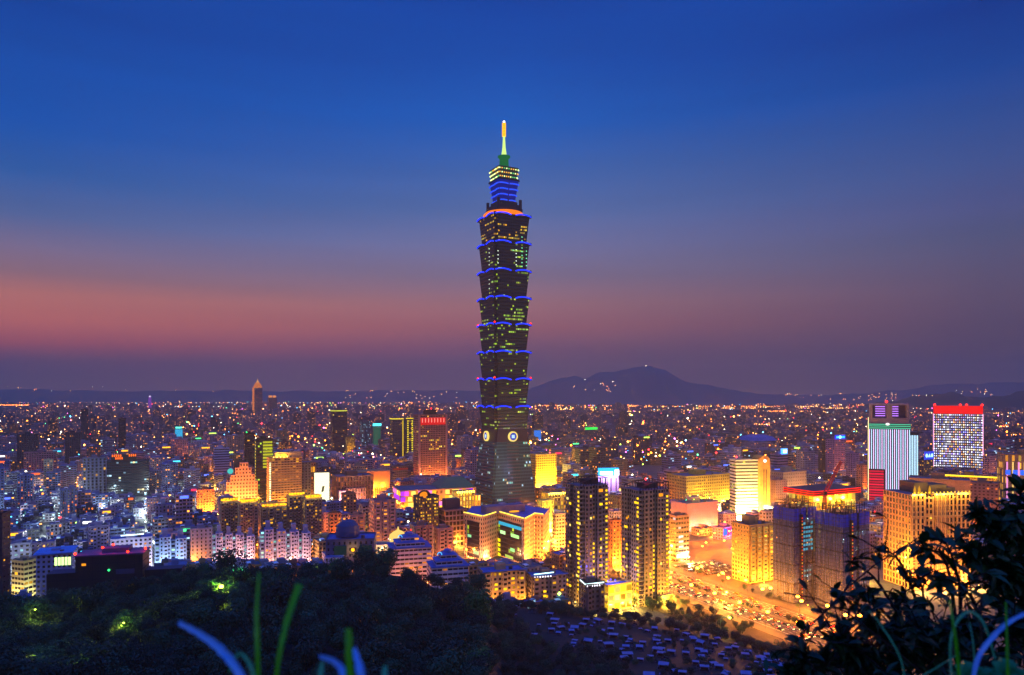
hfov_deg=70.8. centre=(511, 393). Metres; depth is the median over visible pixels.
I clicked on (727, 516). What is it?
apartment block
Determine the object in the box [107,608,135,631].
forest tree
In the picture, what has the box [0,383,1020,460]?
city lights
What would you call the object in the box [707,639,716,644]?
tomb
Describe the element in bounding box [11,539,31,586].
office block
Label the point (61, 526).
apartment block
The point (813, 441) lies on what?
apartment block
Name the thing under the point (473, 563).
apartment block
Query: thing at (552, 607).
forest tree
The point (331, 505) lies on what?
apartment block
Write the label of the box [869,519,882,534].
apartment block
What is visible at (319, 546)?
apartment block
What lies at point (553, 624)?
tomb
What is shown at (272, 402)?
tower block
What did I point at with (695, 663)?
tomb
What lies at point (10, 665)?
forest tree
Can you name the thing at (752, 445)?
apartment block
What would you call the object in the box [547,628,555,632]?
tomb
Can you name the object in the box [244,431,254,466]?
office tower
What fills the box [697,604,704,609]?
street tree
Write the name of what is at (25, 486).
apartment block
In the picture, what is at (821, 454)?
office tower
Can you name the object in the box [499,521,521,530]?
lit window
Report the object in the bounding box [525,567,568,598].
apartment house
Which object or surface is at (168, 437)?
apartment block
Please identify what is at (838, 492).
convention hall
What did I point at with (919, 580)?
shrub
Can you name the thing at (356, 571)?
forest tree
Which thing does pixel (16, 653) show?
forest tree
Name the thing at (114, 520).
house
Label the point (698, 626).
forest tree
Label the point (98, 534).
apartment block
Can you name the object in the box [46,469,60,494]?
apartment block
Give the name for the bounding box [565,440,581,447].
apartment block
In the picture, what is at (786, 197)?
sky
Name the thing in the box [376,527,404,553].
domed hall
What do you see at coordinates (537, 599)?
apartment block
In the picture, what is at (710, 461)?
apartment block
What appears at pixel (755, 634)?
verge
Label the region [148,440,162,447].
apartment block
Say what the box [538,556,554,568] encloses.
apartment block
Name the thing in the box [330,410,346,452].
office tower
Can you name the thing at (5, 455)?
apartment block
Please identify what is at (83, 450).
apartment block
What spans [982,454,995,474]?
office block
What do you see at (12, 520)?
house
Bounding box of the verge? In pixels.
[534,550,797,645]
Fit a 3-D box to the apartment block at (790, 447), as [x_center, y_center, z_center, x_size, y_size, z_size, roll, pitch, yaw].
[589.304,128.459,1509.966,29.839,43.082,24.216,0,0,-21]
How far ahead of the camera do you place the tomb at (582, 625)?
360.09 m
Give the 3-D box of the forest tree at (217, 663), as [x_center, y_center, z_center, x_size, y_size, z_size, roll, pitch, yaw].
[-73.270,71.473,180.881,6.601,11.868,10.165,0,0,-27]
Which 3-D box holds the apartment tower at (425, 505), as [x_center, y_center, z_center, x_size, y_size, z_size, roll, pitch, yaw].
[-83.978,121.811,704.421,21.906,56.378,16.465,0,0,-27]
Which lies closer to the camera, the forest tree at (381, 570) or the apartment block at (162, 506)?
the forest tree at (381, 570)
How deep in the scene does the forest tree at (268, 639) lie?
198.38 m
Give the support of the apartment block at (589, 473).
on the ground
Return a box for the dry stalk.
[784,538,922,673]
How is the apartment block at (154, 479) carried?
on the ground
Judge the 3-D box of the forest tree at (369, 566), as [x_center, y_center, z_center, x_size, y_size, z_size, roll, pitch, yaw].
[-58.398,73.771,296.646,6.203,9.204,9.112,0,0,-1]
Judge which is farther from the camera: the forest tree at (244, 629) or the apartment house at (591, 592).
the apartment house at (591, 592)
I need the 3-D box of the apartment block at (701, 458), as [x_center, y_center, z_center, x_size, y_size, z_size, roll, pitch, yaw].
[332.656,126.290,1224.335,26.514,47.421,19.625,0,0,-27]
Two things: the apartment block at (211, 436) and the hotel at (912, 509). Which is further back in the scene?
the apartment block at (211, 436)
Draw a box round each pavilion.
[452,489,474,507]
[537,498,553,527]
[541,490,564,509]
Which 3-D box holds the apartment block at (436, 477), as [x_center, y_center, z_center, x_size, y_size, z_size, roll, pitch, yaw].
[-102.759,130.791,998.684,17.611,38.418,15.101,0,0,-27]
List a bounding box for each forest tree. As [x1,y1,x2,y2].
[0,556,830,674]
[0,572,866,674]
[0,589,19,610]
[0,647,31,660]
[0,653,45,674]
[1,574,842,674]
[8,594,49,617]
[11,596,32,606]
[13,614,36,636]
[18,643,47,657]
[21,653,51,672]
[24,627,57,647]
[27,651,52,659]
[27,656,53,672]
[32,638,70,656]
[40,620,68,637]
[41,587,62,600]
[41,596,63,605]
[71,585,117,619]
[72,649,93,661]
[85,617,114,646]
[100,620,122,635]
[100,629,117,647]
[105,665,133,674]
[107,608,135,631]
[132,611,153,634]
[133,601,156,622]
[147,592,181,620]
[164,569,186,583]
[167,615,199,638]
[171,632,192,651]
[182,562,212,573]
[183,566,199,589]
[183,624,212,648]
[185,637,222,661]
[186,604,214,626]
[194,579,218,593]
[195,582,219,599]
[197,648,226,662]
[199,624,218,636]
[205,646,242,674]
[206,656,230,674]
[209,603,245,635]
[211,547,247,570]
[211,588,230,610]
[214,566,239,577]
[215,566,250,584]
[223,634,253,659]
[225,587,252,611]
[227,597,248,613]
[228,581,253,595]
[232,660,265,674]
[233,624,254,640]
[236,615,253,629]
[241,564,262,585]
[243,643,265,665]
[247,623,291,658]
[248,603,285,641]
[260,568,276,580]
[260,651,285,670]
[262,565,272,573]
[263,579,297,611]
[263,661,289,674]
[265,563,290,570]
[271,562,297,578]
[271,626,291,652]
[277,608,296,629]
[278,604,298,621]
[286,626,304,645]
[290,633,321,672]
[295,609,318,630]
[297,635,328,664]
[301,560,315,576]
[310,565,323,579]
[310,661,333,674]
[312,659,335,674]
[314,559,330,572]
[321,564,339,579]
[323,668,338,674]
[328,557,338,568]
[328,626,353,652]
[331,565,350,580]
[334,648,345,664]
[341,634,363,648]
[343,610,376,640]
[345,627,371,646]
[345,643,381,674]
[351,543,379,571]
[351,564,368,578]
[352,560,366,570]
[360,559,374,565]
[362,560,376,574]
[364,663,407,674]
[370,565,389,577]
[372,546,397,575]
[372,558,391,574]
[382,642,419,674]
[400,568,413,581]
[403,566,420,573]
[405,576,418,589]
[412,571,421,581]
[419,573,435,587]
[419,641,459,674]
[424,646,467,674]
[430,572,446,589]
[433,635,467,672]
[452,580,466,595]
[461,588,494,623]
[462,649,495,666]
[463,582,475,597]
[464,573,487,591]
[464,636,487,654]
[467,646,492,671]
[495,594,504,601]
[526,601,535,609]
[536,603,547,613]
[548,602,560,611]
[563,604,571,614]
[569,602,579,610]
[613,612,623,621]
[622,611,629,620]
[629,608,638,621]
[664,620,674,629]
[692,620,702,632]
[709,621,718,630]
[709,629,722,638]
[731,631,739,640]
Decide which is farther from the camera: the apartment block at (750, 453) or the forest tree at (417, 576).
the apartment block at (750, 453)
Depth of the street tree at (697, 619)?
463.72 m
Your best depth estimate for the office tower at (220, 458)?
1148.54 m
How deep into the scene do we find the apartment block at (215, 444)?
1595.61 m
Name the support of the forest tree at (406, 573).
on the hillside
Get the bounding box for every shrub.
[751,578,1023,674]
[812,512,955,674]
[888,524,1010,662]
[927,473,1023,668]
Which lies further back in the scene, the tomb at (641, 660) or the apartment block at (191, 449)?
the apartment block at (191, 449)
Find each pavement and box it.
[549,528,859,630]
[549,546,814,646]
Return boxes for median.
[549,536,821,634]
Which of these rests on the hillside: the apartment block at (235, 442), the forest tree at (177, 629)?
the forest tree at (177, 629)
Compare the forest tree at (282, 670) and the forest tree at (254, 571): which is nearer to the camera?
the forest tree at (282, 670)
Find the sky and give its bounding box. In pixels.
[0,0,1023,394]
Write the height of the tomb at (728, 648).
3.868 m
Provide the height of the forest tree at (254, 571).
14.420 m
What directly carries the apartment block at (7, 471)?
on the ground
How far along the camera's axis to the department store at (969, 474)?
1001.63 m
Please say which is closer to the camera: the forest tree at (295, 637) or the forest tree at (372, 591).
the forest tree at (295, 637)
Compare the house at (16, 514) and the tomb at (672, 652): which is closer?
the tomb at (672, 652)
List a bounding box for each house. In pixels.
[3,507,19,512]
[5,492,14,500]
[5,500,17,508]
[11,509,20,521]
[11,516,19,523]
[11,522,22,528]
[11,526,26,536]
[11,534,27,541]
[14,589,31,598]
[20,500,37,518]
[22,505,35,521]
[23,520,38,528]
[24,510,41,531]
[27,524,39,539]
[34,486,46,494]
[34,491,47,499]
[35,495,51,505]
[38,502,54,512]
[39,509,55,521]
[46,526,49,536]
[51,493,59,506]
[65,515,80,525]
[70,522,83,530]
[70,529,83,539]
[74,536,87,548]
[77,542,93,552]
[79,512,97,517]
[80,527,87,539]
[81,515,97,525]
[99,505,114,520]
[100,512,112,522]
[104,516,120,524]
[109,492,118,499]
[110,495,123,504]
[112,500,124,508]
[115,507,129,516]
[116,509,132,516]
[119,492,132,497]
[122,514,133,524]
[126,494,135,509]
[126,518,138,526]
[130,522,143,533]
[132,502,145,518]
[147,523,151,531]
[155,487,164,493]
[159,491,173,497]
[168,494,174,503]
[172,485,180,493]
[188,485,198,493]
[197,513,214,524]
[200,482,211,487]
[205,515,215,523]
[205,520,218,530]
[214,489,221,504]
[477,561,526,598]
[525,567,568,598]
[578,576,606,616]
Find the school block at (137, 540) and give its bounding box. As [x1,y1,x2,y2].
[110,531,151,565]
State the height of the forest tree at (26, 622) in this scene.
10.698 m
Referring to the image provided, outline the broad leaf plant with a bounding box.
[947,593,1023,674]
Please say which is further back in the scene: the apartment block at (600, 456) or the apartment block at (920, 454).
the apartment block at (920, 454)
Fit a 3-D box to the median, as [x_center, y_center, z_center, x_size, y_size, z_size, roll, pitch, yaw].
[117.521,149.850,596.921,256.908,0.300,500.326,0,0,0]
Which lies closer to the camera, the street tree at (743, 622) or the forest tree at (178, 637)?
the forest tree at (178, 637)
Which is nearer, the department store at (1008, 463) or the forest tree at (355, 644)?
the forest tree at (355, 644)
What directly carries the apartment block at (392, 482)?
on the ground
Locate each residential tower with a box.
[0,509,10,597]
[565,475,608,602]
[621,478,673,606]
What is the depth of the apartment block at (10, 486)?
972.30 m
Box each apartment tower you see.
[155,528,186,562]
[212,525,232,560]
[219,497,238,532]
[233,526,254,558]
[238,498,257,537]
[258,501,287,535]
[259,520,285,560]
[286,491,304,530]
[286,523,310,560]
[303,494,321,534]
[358,501,368,531]
[369,494,395,540]
[409,520,432,559]
[413,490,438,525]
[433,524,453,555]
[731,514,772,583]
[796,448,814,471]
[846,451,859,486]
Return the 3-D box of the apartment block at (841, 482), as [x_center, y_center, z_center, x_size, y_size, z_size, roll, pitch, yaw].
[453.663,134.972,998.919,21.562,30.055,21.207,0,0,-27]
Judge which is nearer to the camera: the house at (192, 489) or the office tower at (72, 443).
the house at (192, 489)
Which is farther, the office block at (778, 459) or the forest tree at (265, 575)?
the office block at (778, 459)
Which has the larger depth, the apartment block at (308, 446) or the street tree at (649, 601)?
the apartment block at (308, 446)
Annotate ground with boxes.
[11,404,1018,649]
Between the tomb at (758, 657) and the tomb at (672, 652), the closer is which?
the tomb at (672, 652)
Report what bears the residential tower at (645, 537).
on the ground
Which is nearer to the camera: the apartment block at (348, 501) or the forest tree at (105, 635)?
the forest tree at (105, 635)
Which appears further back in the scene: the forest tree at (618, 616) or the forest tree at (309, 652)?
the forest tree at (618, 616)
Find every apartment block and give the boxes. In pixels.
[0,435,15,449]
[0,452,9,459]
[0,457,8,467]
[0,466,4,509]
[3,443,16,451]
[5,469,10,482]
[5,481,16,494]
[7,450,16,455]
[9,459,16,470]
[9,469,29,482]
[11,555,35,596]
[17,471,33,507]
[24,449,56,470]
[30,469,43,486]
[32,537,55,557]
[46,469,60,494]
[48,442,63,450]
[49,448,64,455]
[50,516,69,538]
[52,533,73,546]
[57,456,64,462]
[60,461,76,487]
[60,485,77,517]
[69,454,86,463]
[75,458,82,471]
[76,502,97,517]
[78,488,91,505]
[81,447,86,455]
[87,444,100,456]
[88,521,109,548]
[92,490,108,510]
[100,437,114,455]
[102,452,114,460]
[110,522,130,537]
[118,446,130,454]
[126,433,135,451]
[131,451,143,458]
[136,432,148,450]
[141,447,157,456]
[147,494,167,519]
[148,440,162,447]
[149,468,160,489]
[150,454,167,468]
[152,513,174,557]
[155,498,172,515]
[158,443,174,455]
[161,460,177,491]
[163,433,176,442]
[167,456,183,469]
[171,436,187,457]
[174,520,194,556]
[175,489,192,524]
[180,454,193,460]
[184,466,199,488]
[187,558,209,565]
[188,442,194,461]
[190,436,202,442]
[190,523,212,560]
[193,440,207,459]
[193,460,208,471]
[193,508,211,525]
[196,486,214,511]
[197,445,212,456]
[200,469,211,482]
[203,431,218,445]
[204,454,212,462]
[210,442,222,446]
[214,472,228,488]
[218,491,233,520]
[226,434,243,451]
[229,453,241,461]
[233,557,247,570]
[241,558,261,567]
[264,557,288,567]
[273,437,283,446]
[275,428,287,440]
[277,557,300,577]
[291,449,304,459]
[292,441,303,449]
[301,557,325,577]
[306,443,322,450]
[309,447,321,455]
[310,454,325,460]
[311,536,318,559]
[312,457,327,464]
[313,534,327,558]
[316,450,331,454]
[318,463,332,479]
[322,497,340,511]
[322,507,330,532]
[326,454,338,464]
[328,510,341,533]
[337,510,349,519]
[341,491,355,512]
[344,459,358,470]
[347,512,364,530]
[351,449,365,455]
[351,462,365,469]
[353,453,368,458]
[355,457,372,468]
[356,499,364,511]
[358,445,372,452]
[372,457,382,468]
[373,447,383,455]
[375,460,392,469]
[378,438,389,448]
[380,488,391,496]
[381,456,394,461]
[389,478,400,487]
[395,456,406,462]
[395,478,413,484]
[398,520,409,531]
[399,461,412,467]
[399,507,412,519]
[412,474,427,480]
[414,479,429,483]
[430,473,443,483]
[447,449,460,453]
[447,452,460,468]
[450,430,465,446]
[455,467,464,475]
[456,434,472,450]
[461,446,472,466]
[464,475,475,481]
[467,559,487,584]
[489,558,514,565]
[502,592,520,607]
[515,559,541,570]
[521,595,542,608]
[525,502,537,506]
[534,485,545,501]
[537,443,554,448]
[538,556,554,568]
[543,484,554,490]
[545,592,571,608]
[547,449,562,465]
[549,484,564,490]
[550,546,564,568]
[552,512,564,549]
[556,466,561,474]
[556,474,561,483]
[561,436,575,447]
[562,461,580,471]
[562,469,578,485]
[564,449,570,462]
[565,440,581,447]
[571,445,582,460]
[574,467,591,477]
[575,445,588,467]
[580,471,597,477]
[589,443,610,473]
[602,437,617,458]
[608,489,620,508]
[611,457,627,475]
[619,450,632,459]
[622,474,642,484]
[627,469,637,476]
[628,459,632,469]
[633,434,651,465]
[650,446,667,465]
[662,451,680,471]
[669,447,687,452]
[679,448,695,459]
[681,461,690,471]
[688,437,706,457]
[698,453,713,462]
[704,457,720,467]
[705,442,717,457]
[707,435,723,442]
[711,465,724,471]
[714,460,729,471]
[717,441,729,450]
[717,450,736,460]
[718,510,736,524]
[723,445,740,457]
[740,446,747,455]
[743,449,757,457]
[744,441,760,448]
[745,509,758,518]
[758,441,770,447]
[763,448,777,457]
[770,465,779,469]
[779,440,796,447]
[783,444,802,451]
[787,450,795,465]
[804,445,817,453]
[806,470,822,481]
[807,439,817,444]
[809,477,828,483]
[822,471,841,480]
[832,479,849,485]
[835,476,854,485]
[845,438,854,450]
[855,446,866,451]
[855,491,863,500]
[856,463,866,490]
[857,451,866,460]
[858,501,882,513]
[862,489,866,498]
[866,497,882,503]
[869,511,882,521]
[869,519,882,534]
[918,449,923,458]
[938,467,957,476]
[961,469,978,474]
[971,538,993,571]
[983,440,993,449]
[985,449,1002,458]
[986,438,1005,445]
[1006,438,1013,451]
[1014,437,1023,450]
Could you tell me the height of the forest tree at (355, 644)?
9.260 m
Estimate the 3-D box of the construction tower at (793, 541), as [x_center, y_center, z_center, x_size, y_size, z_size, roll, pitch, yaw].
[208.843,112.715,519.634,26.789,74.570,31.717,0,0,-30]
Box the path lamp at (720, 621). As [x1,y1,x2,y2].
[719,616,730,629]
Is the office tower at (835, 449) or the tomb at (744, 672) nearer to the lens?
the tomb at (744, 672)
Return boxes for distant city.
[0,401,1023,582]
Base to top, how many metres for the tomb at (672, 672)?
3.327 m
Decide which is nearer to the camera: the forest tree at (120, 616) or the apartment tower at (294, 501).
the forest tree at (120, 616)
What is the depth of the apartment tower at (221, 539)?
600.11 m
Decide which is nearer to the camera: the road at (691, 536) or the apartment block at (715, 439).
the road at (691, 536)
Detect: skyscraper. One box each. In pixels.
[252,378,261,412]
[475,121,535,504]
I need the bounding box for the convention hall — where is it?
[783,483,860,509]
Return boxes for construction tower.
[773,494,816,604]
[815,499,868,610]
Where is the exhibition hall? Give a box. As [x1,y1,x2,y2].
[46,543,184,610]
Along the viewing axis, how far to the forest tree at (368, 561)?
300.12 m
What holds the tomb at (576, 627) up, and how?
on the hillside
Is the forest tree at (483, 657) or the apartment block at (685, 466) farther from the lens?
the apartment block at (685, 466)
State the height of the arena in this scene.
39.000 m
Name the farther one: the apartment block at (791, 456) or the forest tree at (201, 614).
the apartment block at (791, 456)
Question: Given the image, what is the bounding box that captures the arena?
[739,434,775,442]
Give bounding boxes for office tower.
[9,423,18,434]
[17,432,38,469]
[65,430,80,463]
[81,408,88,440]
[118,417,125,448]
[213,445,228,478]
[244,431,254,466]
[254,436,272,502]
[302,459,315,493]
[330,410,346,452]
[389,418,403,456]
[404,418,412,454]
[413,408,446,474]
[596,468,618,493]
[730,455,769,520]
[818,437,825,472]
[826,435,844,472]
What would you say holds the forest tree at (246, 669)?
on the hillside
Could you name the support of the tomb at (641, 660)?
on the hillside
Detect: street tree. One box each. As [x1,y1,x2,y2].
[645,598,653,609]
[648,602,654,610]
[655,594,663,601]
[663,600,671,608]
[668,605,675,611]
[673,614,683,620]
[684,613,693,620]
[690,618,699,624]
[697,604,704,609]
[708,606,718,613]
[709,613,716,622]
[732,621,739,627]
[736,626,745,633]
[741,620,747,628]
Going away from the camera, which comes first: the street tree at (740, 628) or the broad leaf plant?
the broad leaf plant
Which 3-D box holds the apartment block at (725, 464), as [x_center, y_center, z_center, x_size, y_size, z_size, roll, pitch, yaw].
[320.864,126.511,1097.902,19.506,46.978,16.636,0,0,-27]
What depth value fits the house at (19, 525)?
721.33 m
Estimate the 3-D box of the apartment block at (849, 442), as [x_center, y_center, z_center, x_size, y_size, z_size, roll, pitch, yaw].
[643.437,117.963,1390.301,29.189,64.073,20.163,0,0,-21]
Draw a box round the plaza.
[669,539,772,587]
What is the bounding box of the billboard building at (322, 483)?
[313,472,330,500]
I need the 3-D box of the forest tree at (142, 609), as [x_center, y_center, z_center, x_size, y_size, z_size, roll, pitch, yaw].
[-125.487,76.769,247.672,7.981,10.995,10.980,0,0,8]
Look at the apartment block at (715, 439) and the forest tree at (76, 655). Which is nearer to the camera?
the forest tree at (76, 655)
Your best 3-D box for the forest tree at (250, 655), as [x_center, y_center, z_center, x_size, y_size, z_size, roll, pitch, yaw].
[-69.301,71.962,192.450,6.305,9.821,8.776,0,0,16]
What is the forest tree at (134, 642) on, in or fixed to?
on the hillside
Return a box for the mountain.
[526,366,846,405]
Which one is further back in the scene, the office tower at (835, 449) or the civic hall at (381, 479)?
the office tower at (835, 449)
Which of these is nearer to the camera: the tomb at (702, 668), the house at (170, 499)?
the tomb at (702, 668)
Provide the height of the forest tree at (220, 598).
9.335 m
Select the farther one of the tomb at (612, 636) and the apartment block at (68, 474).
the apartment block at (68, 474)
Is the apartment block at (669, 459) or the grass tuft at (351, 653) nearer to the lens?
the grass tuft at (351, 653)
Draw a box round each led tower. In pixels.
[867,400,917,499]
[933,404,982,469]
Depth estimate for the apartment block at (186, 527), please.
659.42 m
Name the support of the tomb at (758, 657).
on the hillside
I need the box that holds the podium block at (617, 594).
[604,579,632,611]
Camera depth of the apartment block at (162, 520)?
659.55 m
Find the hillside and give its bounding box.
[1,574,1022,674]
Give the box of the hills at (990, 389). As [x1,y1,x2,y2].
[788,382,1023,403]
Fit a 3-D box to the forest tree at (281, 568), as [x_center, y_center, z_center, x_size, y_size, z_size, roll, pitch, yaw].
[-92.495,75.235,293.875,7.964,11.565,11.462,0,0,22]
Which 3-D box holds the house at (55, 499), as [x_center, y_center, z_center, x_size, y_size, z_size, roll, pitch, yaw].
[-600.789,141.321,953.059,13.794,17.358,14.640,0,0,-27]
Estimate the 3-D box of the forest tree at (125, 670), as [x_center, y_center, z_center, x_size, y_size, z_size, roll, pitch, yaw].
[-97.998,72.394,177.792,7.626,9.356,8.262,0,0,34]
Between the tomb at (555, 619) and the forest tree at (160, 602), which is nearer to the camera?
the forest tree at (160, 602)
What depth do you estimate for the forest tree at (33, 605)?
280.61 m
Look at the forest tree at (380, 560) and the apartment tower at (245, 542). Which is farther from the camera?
the apartment tower at (245, 542)
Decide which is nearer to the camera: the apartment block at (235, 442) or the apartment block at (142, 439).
the apartment block at (235, 442)
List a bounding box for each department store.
[944,471,996,480]
[997,449,1023,499]
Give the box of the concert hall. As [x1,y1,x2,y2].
[671,490,717,531]
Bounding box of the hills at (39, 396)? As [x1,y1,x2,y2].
[0,389,481,403]
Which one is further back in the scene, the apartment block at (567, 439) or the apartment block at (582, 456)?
the apartment block at (567, 439)
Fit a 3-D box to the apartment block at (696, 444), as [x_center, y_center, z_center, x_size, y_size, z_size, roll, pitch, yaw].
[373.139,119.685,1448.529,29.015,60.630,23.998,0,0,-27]
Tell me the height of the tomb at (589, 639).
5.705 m
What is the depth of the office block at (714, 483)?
958.86 m
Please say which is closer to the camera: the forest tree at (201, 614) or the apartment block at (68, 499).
the forest tree at (201, 614)
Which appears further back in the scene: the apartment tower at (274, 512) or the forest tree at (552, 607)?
the apartment tower at (274, 512)
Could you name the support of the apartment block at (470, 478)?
on the ground
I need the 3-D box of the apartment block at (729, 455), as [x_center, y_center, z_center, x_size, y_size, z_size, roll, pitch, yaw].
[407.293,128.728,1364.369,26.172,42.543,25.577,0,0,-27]
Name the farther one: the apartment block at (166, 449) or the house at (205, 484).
the apartment block at (166, 449)
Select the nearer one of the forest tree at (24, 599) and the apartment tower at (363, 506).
the forest tree at (24, 599)
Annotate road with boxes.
[467,533,712,561]
[549,529,875,646]
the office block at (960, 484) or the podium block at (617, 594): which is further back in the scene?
the office block at (960, 484)
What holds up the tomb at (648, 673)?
on the hillside
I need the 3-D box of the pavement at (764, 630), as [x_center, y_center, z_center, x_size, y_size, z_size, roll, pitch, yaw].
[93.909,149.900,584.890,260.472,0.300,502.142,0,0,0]
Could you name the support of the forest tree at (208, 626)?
on the hillside
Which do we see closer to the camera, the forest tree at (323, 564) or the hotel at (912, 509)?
the forest tree at (323, 564)
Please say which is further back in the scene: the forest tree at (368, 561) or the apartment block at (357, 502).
the apartment block at (357, 502)
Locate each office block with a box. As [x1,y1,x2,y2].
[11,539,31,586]
[33,545,78,598]
[44,458,52,488]
[83,455,106,492]
[107,454,149,495]
[174,425,182,437]
[278,439,291,450]
[346,436,354,452]
[361,420,369,445]
[371,423,380,444]
[390,464,407,479]
[439,497,467,546]
[464,502,548,562]
[530,452,555,486]
[531,427,540,439]
[581,427,597,435]
[608,517,620,567]
[609,508,620,518]
[664,467,683,487]
[666,469,729,501]
[669,511,692,562]
[691,524,712,535]
[712,523,731,539]
[759,508,772,521]
[770,448,787,466]
[770,466,805,493]
[770,477,786,503]
[909,472,970,539]
[918,451,933,475]
[971,477,998,523]
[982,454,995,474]
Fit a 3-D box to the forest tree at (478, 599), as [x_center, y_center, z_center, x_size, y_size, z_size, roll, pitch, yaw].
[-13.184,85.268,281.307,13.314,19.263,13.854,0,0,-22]
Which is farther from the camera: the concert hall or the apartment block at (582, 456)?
the apartment block at (582, 456)
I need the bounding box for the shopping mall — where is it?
[392,476,480,509]
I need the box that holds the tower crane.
[818,460,841,508]
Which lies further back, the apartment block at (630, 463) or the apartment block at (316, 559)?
the apartment block at (630, 463)
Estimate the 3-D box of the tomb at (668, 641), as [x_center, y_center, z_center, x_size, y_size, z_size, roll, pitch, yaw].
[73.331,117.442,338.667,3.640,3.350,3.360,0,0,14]
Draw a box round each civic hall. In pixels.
[332,470,373,500]
[357,469,389,497]
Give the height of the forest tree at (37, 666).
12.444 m
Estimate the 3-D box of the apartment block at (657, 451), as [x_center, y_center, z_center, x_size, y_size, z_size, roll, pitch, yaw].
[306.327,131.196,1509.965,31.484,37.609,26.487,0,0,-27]
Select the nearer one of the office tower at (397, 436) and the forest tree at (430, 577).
the forest tree at (430, 577)
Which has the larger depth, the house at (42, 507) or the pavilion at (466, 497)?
the house at (42, 507)
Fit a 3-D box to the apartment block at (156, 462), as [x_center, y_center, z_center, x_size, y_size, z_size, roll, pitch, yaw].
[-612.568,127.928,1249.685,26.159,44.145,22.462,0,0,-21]
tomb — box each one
[545,612,554,616]
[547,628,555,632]
[549,617,560,624]
[550,622,558,627]
[556,625,566,630]
[567,628,575,634]
[570,625,580,633]
[579,622,587,628]
[582,638,594,645]
[593,617,603,624]
[602,641,615,649]
[607,620,615,626]
[607,627,613,631]
[608,632,618,639]
[618,655,628,662]
[621,644,630,649]
[622,651,633,659]
[626,641,635,648]
[635,644,643,650]
[637,657,644,662]
[639,640,646,646]
[643,671,654,674]
[650,646,662,654]
[651,626,658,631]
[652,638,660,644]
[656,650,665,657]
[656,661,669,670]
[664,638,671,643]
[667,649,676,656]
[669,668,676,674]
[677,670,686,674]
[681,632,690,637]
[681,650,690,656]
[690,636,696,642]
[692,660,698,665]
[693,639,705,647]
[694,647,703,652]
[695,661,711,668]
[698,649,709,656]
[698,664,710,672]
[699,633,709,640]
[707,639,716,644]
[707,647,715,652]
[713,663,724,670]
[718,653,724,657]
[724,646,732,651]
[731,645,739,651]
[740,670,751,674]
[755,655,765,662]
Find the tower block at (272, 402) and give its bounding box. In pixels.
[268,395,276,408]
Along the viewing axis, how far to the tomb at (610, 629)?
359.22 m
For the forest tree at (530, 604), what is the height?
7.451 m
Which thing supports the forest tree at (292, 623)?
on the hillside
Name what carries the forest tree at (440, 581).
on the hillside
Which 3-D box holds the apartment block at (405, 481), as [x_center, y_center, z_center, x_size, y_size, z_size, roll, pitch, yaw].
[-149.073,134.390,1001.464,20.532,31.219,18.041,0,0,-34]
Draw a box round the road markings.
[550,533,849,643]
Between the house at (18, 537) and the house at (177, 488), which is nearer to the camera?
the house at (18, 537)
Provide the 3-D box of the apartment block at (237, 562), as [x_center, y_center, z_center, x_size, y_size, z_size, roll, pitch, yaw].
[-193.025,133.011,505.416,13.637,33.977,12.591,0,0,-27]
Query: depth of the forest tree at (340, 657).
194.14 m
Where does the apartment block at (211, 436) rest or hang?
on the ground
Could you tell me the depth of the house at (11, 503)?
883.07 m
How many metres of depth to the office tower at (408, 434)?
1638.05 m
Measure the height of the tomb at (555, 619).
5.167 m
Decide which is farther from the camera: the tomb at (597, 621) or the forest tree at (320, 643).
the tomb at (597, 621)
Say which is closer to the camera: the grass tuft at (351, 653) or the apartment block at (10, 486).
the grass tuft at (351, 653)
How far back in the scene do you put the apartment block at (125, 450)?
1268.39 m
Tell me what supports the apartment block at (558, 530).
on the ground
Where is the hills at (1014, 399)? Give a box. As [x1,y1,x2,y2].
[841,391,1023,409]
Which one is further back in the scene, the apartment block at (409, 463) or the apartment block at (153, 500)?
the apartment block at (409, 463)
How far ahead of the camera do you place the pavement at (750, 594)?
533.11 m
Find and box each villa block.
[387,529,431,580]
[426,546,469,588]
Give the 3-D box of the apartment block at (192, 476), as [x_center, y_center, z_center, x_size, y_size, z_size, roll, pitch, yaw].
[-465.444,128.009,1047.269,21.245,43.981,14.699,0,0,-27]
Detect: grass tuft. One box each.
[178,572,302,674]
[318,628,386,674]
[868,600,1023,674]
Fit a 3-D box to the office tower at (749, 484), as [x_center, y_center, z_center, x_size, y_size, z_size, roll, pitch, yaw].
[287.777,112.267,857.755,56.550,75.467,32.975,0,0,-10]
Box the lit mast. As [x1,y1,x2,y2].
[148,395,150,407]
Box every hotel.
[226,460,257,500]
[266,451,310,501]
[883,480,970,589]
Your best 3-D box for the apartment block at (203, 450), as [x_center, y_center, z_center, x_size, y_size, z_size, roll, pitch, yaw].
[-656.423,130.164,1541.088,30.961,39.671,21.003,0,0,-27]
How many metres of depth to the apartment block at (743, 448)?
1447.06 m
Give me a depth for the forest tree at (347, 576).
289.34 m
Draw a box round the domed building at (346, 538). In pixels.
[324,519,375,565]
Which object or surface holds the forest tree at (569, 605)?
on the hillside
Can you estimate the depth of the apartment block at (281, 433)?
1727.55 m

